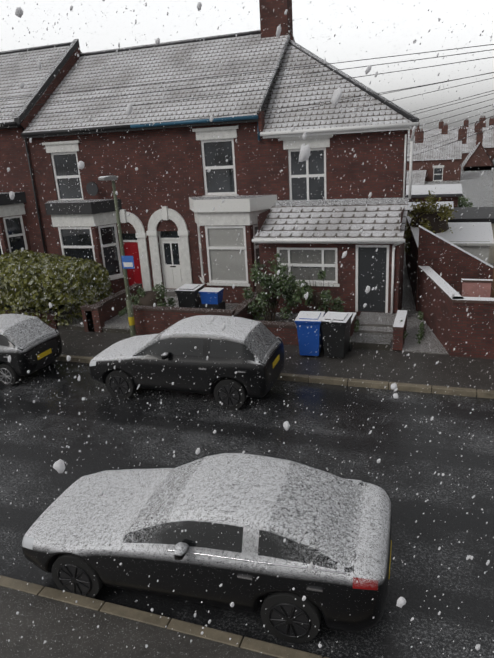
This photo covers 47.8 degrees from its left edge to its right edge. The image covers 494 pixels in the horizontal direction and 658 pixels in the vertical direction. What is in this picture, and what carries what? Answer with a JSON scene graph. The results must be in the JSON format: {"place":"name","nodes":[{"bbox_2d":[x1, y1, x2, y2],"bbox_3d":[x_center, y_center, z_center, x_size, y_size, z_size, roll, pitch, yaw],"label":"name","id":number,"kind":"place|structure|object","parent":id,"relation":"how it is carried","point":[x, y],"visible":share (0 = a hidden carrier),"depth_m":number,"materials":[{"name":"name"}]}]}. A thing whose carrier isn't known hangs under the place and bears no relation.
{"place":"outdoors","nodes":[
{"label":"outdoors","id":0,"kind":"place"},
{"bbox_2d":[0,348,54,385],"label":"car parts","id":1,"kind":"object","parent":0,"point":[6,377],"depth_m":13.63,"materials":[{"name":"black rubber"}]},
{"bbox_2d":[0,575,328,657],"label":"pavement","id":2,"kind":"structure","parent":0,"point":[44,607],"depth_m":6.41,"materials":[{"name":"stone"}]},
{"bbox_2d":[34,478,391,643],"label":"car parts","id":3,"kind":"object","parent":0,"point":[285,606],"depth_m":6.23,"materials":[{"name":"black rubber"}]},
{"bbox_2d":[0,360,493,657],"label":"road","id":4,"kind":"structure","parent":0,"point":[417,578],"depth_m":9.95,"materials":[{"name":"black asphalt"}]},
{"bbox_2d":[0,314,61,375],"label":"hatchback car","id":5,"kind":"object","parent":4,"relation":"on","point":[24,349],"depth_m":13.75,"materials":[{"name":"black metal"}]},
{"bbox_2d":[89,315,283,396],"bbox_3d":[-1.430,0.488,12.704,4.336,1.440,1.771,3,20,18],"label":"crossover car","id":6,"kind":"object","parent":4,"relation":"on","point":[190,362],"depth_m":11.89,"materials":[{"name":"black metal"}]},
{"bbox_2d":[106,352,279,409],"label":"car wheels","id":7,"kind":"object","parent":6,"relation":"attached to","point":[228,396],"depth_m":11.81,"materials":[{"name":"black rubber"}]},
{"bbox_2d":[22,453,391,631],"bbox_3d":[-0.567,2.425,7.190,4.696,1.294,1.831,2,20,16],"label":"saloon car","id":8,"kind":"object","parent":4,"relation":"on","point":[201,510],"depth_m":6.47,"materials":[{"name":"black metal"}]},
{"bbox_2d":[0,0,493,656],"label":"falling snowflakes","id":9,"kind":"object","parent":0,"point":[304,156],"depth_m":4.18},
{"bbox_2d":[0,0,493,656],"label":"bedroom window pane","id":10,"kind":"object","parent":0,"point":[232,344],"visible":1,"depth_m":0.22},
{"bbox_2d":[0,0,493,128],"label":"sky","id":11,"kind":"structure","parent":0,"point":[454,12],"materials":[{"name":"white"}]},
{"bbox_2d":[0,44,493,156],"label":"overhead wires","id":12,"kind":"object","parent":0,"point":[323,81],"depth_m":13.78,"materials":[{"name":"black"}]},
{"bbox_2d":[56,329,493,398],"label":"pavement","id":13,"kind":"structure","parent":0,"point":[80,346],"depth_m":13.15,"materials":[{"name":"stone"}]},
{"bbox_2d":[98,176,135,336],"bbox_3d":[-3.502,-1.826,15.303,0.660,4.610,0.469,-19,24,-38],"label":"street lamp","id":14,"kind":"object","parent":13,"relation":"on","point":[127,262],"depth_m":15.39,"materials":[{"name":"grey"}]},
{"bbox_2d":[295,311,324,355],"bbox_3d":[1.622,0.129,14.157,0.650,1.035,0.866,2,19,15],"label":"blue wheelie bin","id":15,"kind":"object","parent":13,"relation":"on","point":[313,339],"depth_m":13.85,"materials":[{"name":"blue plastic"}]},
{"bbox_2d":[320,311,352,357],"bbox_3d":[2.256,0.155,13.966,0.650,1.035,0.866,4,20,22],"label":"wheelie bin","id":16,"kind":"object","parent":13,"relation":"on","point":[340,324],"depth_m":13.68,"materials":[{"name":"black plastic"}]},
{"bbox_2d":[402,165,493,304],"bbox_3d":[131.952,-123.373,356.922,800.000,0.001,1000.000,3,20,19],"label":"ground","id":17,"kind":"structure","parent":0,"point":[485,194],"depth_m":51.41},
{"bbox_2d":[0,283,407,351],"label":"front gardens","id":18,"kind":"object","parent":17,"relation":"on","point":[287,334],"depth_m":16.10,"materials":[{"name":"brick"}]},
{"bbox_2d":[0,249,113,325],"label":"hedge","id":19,"kind":"object","parent":18,"relation":"on","point":[81,270],"depth_m":17.29,"materials":[{"name":"green plant"}]},
{"bbox_2d":[118,302,137,315],"bbox_3d":[-3.557,-0.543,17.596,0.890,0.672,0.838,-1,19,8],"label":"plant","id":20,"kind":"object","parent":18,"relation":"on","point":[122,312],"depth_m":17.38,"materials":[{"name":"green plant"}]},
{"bbox_2d":[130,282,175,306],"bbox_3d":[-2.854,-0.698,16.924,1.265,1.346,1.326,-18,24,-37],"label":"path shrub","id":21,"kind":"object","parent":18,"relation":"on","point":[148,298],"depth_m":16.66,"materials":[{"name":"green plant"}]},
{"bbox_2d":[175,284,204,307],"bbox_3d":[-1.706,-0.814,17.133,0.650,1.035,0.866,3,20,17],"label":"wheelie bin","id":22,"kind":"object","parent":18,"relation":"on","point":[186,297],"depth_m":16.76,"materials":[{"name":"black plastic"}]},
{"bbox_2d":[199,300,225,308],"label":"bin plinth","id":23,"kind":"structure","parent":18,"relation":"on","point":[220,305],"depth_m":16.75,"materials":[{"name":"black brick"}]},
{"bbox_2d":[198,287,223,303],"bbox_3d":[-1.067,-0.998,16.866,0.640,0.400,0.500,3,20,19],"label":"recycling bin","id":24,"kind":"object","parent":23,"relation":"on","point":[209,296],"depth_m":16.70,"materials":[{"name":"blue plastic"}]},
{"bbox_2d":[242,253,298,320],"bbox_3d":[0.669,-1.052,15.982,1.812,2.176,1.324,3,20,19],"label":"shrub","id":25,"kind":"object","parent":18,"relation":"on","point":[277,288],"depth_m":15.80,"materials":[{"name":"green plant"}]},
{"bbox_2d":[292,269,345,312],"bbox_3d":[1.998,-0.784,15.499,1.403,1.826,0.909,3,20,19],"label":"shrub","id":26,"kind":"object","parent":18,"relation":"on","point":[323,302],"depth_m":15.38,"materials":[{"name":"green plant"}]},
{"bbox_2d":[349,319,359,343],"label":"step weeds","id":27,"kind":"object","parent":18,"relation":"on","point":[356,329],"depth_m":14.84,"materials":[{"name":"green plant"}]},
{"bbox_2d":[401,320,408,338],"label":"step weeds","id":28,"kind":"object","parent":18,"relation":"on","point":[404,335],"depth_m":14.27,"materials":[{"name":"green plant"}]},
{"bbox_2d":[0,0,418,315],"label":"terrace houses","id":29,"kind":"structure","parent":17,"relation":"on","point":[350,169],"depth_m":18.56,"materials":[{"name":"brick"}]},
{"bbox_2d":[390,216,493,358],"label":"yard walls","id":30,"kind":"structure","parent":17,"relation":"on","point":[464,264],"depth_m":15.67,"materials":[{"name":"brick"}]},
{"bbox_2d":[416,310,424,343],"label":"alley weeds","id":31,"kind":"object","parent":30,"relation":"on","point":[421,325],"depth_m":15.04,"materials":[{"name":"green plant"}]},
{"bbox_2d":[404,191,457,255],"bbox_3d":[6.629,-3.420,20.345,1.607,3.164,1.988,-13,21,-26],"label":"bush","id":32,"kind":"object","parent":30,"relation":"on","point":[423,217],"depth_m":19.90,"materials":[{"name":"brown plant"}]},
{"bbox_2d":[404,184,493,262],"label":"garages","id":33,"kind":"structure","parent":17,"relation":"on","point":[470,214],"depth_m":27.12,"materials":[{"name":"grey concrete"}]},
{"bbox_2d":[406,116,493,184],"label":"distant houses","id":34,"kind":"structure","parent":17,"relation":"on","point":[429,171],"depth_m":60.96,"materials":[{"name":"red brick"}]},
{"bbox_2d":[408,117,493,170],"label":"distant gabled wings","id":35,"kind":"object","parent":17,"relation":"on","point":[483,160],"depth_m":83.88},
{"bbox_2d":[437,182,472,206],"bbox_3d":[12.636,-8.223,35.056,2.772,2.289,2.656,-10,20,-19],"label":"bush","id":36,"kind":"object","parent":17,"relation":"on","point":[463,200],"depth_m":34.57,"materials":[{"name":"green plant"}]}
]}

